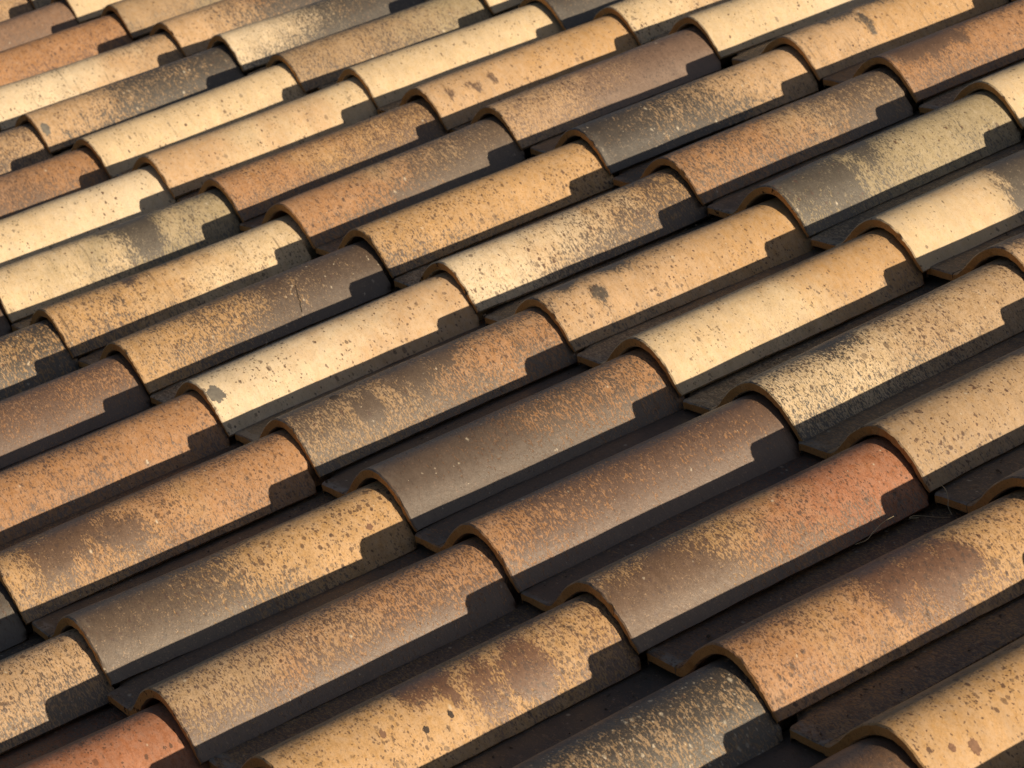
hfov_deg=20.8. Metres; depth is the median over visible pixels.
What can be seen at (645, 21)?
clay tile
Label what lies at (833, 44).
clay tile
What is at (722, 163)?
clay tile
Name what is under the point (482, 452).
clay tile
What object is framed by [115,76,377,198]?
clay tile
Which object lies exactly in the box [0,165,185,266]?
clay tile
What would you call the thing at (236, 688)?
clay tile
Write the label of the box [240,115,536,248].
clay tile
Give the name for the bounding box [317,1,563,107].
clay tile
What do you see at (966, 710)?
clay tile
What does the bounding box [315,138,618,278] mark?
clay tile
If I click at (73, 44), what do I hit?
clay tile
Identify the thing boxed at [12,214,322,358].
clay tile
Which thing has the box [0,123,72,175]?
clay tile
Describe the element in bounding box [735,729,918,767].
clay tile
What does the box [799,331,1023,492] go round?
clay tile
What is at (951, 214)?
clay tile
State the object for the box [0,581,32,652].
clay tile
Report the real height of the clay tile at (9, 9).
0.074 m
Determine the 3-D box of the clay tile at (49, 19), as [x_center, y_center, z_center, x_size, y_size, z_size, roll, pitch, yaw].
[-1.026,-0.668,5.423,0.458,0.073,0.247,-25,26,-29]
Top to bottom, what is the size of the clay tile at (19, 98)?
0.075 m
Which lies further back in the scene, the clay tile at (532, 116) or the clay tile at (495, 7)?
the clay tile at (495, 7)
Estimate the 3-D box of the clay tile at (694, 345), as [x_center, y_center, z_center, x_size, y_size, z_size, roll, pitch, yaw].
[0.314,-0.114,3.468,0.458,0.074,0.244,-24,26,-27]
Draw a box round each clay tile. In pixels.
[0,0,34,21]
[0,0,99,50]
[0,13,148,85]
[0,31,184,130]
[0,44,265,153]
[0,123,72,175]
[0,146,110,219]
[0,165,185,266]
[0,188,241,322]
[0,303,20,336]
[0,319,87,400]
[0,353,158,468]
[0,390,234,544]
[0,428,331,624]
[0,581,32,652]
[0,628,119,754]
[0,702,209,767]
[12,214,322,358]
[30,0,50,9]
[32,480,417,686]
[50,0,120,23]
[54,62,317,178]
[78,239,401,394]
[101,0,220,38]
[107,536,520,764]
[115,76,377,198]
[132,0,320,56]
[150,271,495,436]
[178,97,449,221]
[192,0,424,71]
[208,592,647,767]
[235,307,583,477]
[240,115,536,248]
[247,0,496,92]
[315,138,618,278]
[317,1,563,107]
[322,347,689,532]
[377,14,639,130]
[394,166,712,313]
[415,391,800,593]
[425,0,522,14]
[450,25,736,149]
[452,656,797,767]
[485,197,815,352]
[497,0,622,29]
[521,435,940,654]
[530,45,822,174]
[577,227,926,396]
[593,0,729,45]
[613,65,922,205]
[647,487,1023,722]
[651,0,870,58]
[683,256,1023,440]
[707,89,1023,237]
[732,0,1008,80]
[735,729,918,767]
[790,594,1023,767]
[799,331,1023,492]
[811,138,1023,272]
[823,0,1023,102]
[919,59,1023,128]
[927,225,1023,280]
[934,443,1023,512]
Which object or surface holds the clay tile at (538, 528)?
on the clay tile at (236, 688)
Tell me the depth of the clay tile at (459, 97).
4.42 m
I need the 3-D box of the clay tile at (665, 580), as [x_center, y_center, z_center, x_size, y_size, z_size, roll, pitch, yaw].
[0.242,0.139,2.952,0.458,0.073,0.245,-24,25,-27]
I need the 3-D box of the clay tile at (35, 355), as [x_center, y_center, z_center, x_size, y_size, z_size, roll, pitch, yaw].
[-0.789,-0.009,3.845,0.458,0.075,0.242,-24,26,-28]
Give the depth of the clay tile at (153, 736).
2.77 m
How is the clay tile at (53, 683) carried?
on the clay tile
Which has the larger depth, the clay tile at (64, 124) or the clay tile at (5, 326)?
the clay tile at (64, 124)
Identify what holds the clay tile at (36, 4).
on the clay tile at (9, 9)
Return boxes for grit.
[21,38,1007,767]
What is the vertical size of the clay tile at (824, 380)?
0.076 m
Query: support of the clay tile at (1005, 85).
on the clay tile at (819, 194)
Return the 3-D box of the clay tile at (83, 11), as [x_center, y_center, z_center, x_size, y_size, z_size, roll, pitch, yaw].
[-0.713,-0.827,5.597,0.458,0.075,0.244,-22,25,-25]
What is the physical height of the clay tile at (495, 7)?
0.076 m
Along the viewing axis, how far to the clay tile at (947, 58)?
4.04 m
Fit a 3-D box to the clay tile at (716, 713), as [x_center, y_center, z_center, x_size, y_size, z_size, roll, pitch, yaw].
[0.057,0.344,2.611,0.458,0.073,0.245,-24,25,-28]
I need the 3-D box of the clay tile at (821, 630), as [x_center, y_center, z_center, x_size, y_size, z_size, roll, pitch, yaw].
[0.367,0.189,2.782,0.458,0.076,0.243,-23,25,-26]
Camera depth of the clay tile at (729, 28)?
4.40 m
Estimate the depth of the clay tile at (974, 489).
2.92 m
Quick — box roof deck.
[27,0,1023,731]
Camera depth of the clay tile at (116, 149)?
4.59 m
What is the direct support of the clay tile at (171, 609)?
on the clay tile at (53, 683)
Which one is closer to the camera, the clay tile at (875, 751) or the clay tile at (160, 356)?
the clay tile at (875, 751)
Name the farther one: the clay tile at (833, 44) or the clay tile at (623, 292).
the clay tile at (833, 44)
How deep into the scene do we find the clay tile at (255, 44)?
4.94 m
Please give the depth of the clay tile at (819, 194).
3.73 m
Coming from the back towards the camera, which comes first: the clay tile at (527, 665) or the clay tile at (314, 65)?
the clay tile at (314, 65)
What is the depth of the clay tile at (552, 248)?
3.74 m
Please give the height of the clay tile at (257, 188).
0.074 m
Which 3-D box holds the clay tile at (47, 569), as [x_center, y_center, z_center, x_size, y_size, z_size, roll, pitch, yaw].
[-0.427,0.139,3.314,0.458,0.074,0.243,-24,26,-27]
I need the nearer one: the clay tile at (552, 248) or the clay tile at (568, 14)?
the clay tile at (552, 248)
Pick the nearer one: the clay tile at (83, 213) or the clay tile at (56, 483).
the clay tile at (56, 483)
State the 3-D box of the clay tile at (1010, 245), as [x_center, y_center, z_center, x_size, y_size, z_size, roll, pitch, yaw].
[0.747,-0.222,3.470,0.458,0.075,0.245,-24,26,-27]
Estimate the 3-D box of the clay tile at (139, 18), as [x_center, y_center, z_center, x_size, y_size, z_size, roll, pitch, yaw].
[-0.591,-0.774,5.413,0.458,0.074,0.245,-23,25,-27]
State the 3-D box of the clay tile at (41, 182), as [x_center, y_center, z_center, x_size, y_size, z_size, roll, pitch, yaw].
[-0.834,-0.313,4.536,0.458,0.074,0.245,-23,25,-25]
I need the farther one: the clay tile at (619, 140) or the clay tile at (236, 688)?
the clay tile at (619, 140)
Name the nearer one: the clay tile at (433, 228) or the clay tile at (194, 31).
the clay tile at (433, 228)
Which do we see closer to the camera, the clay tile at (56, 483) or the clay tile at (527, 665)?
the clay tile at (527, 665)
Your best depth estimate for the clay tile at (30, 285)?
4.10 m
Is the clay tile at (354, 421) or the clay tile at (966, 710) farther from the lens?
the clay tile at (354, 421)
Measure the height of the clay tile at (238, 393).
0.075 m
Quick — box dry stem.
[855,516,893,544]
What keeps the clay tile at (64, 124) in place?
on the clay tile at (22, 146)
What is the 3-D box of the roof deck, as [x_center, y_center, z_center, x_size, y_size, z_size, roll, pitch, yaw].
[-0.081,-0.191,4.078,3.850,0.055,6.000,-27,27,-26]

